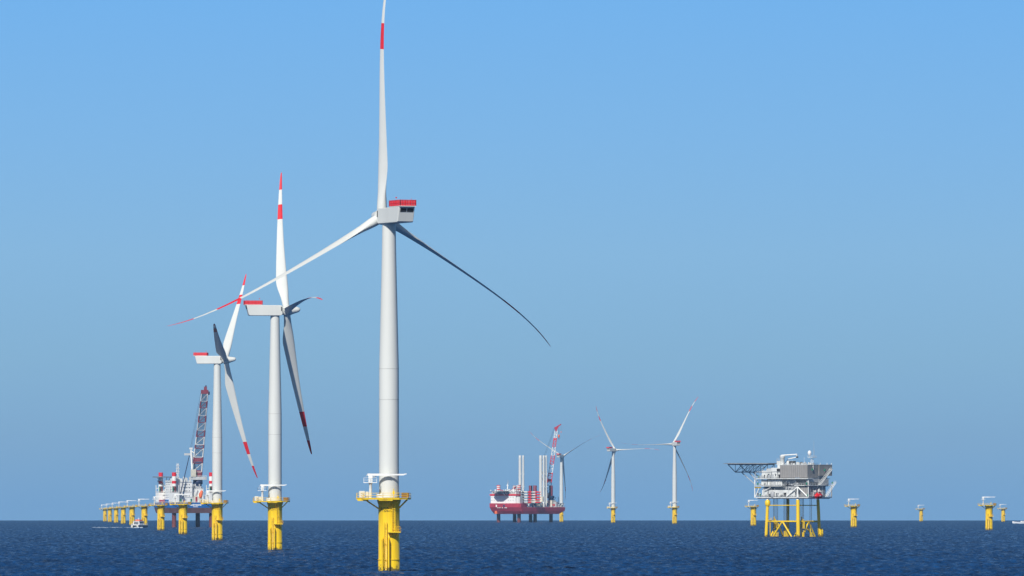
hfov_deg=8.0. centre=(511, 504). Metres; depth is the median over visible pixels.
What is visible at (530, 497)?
stacked blade
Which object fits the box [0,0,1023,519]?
sky
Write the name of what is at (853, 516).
monopile foundation
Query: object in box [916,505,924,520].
monopile foundation
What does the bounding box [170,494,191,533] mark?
monopile foundation
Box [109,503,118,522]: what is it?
monopile foundation
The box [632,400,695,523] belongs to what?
wind turbine
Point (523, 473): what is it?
tower tube
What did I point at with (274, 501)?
wind turbine
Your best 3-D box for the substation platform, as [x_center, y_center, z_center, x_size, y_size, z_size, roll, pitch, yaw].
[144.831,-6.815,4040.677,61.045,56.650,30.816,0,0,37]
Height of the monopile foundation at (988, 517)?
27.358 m
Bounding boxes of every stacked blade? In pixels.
[515,491,539,492]
[521,496,540,497]
[523,499,539,500]
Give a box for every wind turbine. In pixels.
[169,0,550,570]
[193,275,257,539]
[243,172,322,549]
[530,432,584,521]
[596,408,656,522]
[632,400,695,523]
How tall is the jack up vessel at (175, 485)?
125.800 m
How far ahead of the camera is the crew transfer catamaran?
6129.18 m
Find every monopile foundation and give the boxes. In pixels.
[99,505,106,521]
[104,504,113,521]
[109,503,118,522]
[116,502,127,523]
[124,500,137,524]
[135,499,150,524]
[150,496,168,529]
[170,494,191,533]
[745,500,758,525]
[844,499,859,526]
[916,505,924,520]
[979,497,995,529]
[997,504,1005,521]
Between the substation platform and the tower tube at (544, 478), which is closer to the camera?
the substation platform
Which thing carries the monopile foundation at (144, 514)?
in the sea
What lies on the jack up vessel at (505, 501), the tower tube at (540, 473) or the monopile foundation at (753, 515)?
the tower tube at (540, 473)
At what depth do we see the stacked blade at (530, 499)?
9431.46 m
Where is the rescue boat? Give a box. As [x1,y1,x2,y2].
[814,493,822,498]
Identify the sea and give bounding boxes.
[0,520,1023,575]
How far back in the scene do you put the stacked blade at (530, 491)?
9431.62 m
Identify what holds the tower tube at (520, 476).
on the jack up vessel at (505, 501)
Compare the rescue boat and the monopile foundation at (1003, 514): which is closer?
the rescue boat
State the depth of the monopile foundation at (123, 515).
8067.58 m
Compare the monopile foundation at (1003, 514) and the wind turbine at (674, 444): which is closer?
the wind turbine at (674, 444)
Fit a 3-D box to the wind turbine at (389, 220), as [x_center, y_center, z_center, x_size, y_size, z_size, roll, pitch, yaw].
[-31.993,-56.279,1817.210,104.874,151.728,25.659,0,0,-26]
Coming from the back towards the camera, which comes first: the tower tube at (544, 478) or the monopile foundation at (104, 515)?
the monopile foundation at (104, 515)
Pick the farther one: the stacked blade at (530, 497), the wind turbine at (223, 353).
the stacked blade at (530, 497)
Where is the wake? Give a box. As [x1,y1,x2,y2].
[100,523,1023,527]
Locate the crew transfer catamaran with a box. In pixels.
[131,518,147,527]
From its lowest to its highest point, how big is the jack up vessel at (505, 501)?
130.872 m
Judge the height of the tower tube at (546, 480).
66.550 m
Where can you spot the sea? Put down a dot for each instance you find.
(574, 548)
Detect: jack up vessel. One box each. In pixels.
[154,385,211,526]
[490,424,564,521]
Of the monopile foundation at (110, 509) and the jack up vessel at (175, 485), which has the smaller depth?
the jack up vessel at (175, 485)
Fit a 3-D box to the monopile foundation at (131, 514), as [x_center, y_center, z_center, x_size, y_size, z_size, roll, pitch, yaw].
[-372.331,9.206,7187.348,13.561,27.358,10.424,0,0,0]
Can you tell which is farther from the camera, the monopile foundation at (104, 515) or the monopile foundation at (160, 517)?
the monopile foundation at (104, 515)
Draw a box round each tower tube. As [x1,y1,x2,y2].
[518,455,521,493]
[522,455,523,501]
[539,455,541,501]
[543,455,544,503]
[545,455,546,505]
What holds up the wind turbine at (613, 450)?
in the sea
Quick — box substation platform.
[723,450,835,536]
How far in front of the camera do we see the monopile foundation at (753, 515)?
6940.95 m
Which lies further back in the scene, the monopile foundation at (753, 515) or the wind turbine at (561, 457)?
the wind turbine at (561, 457)

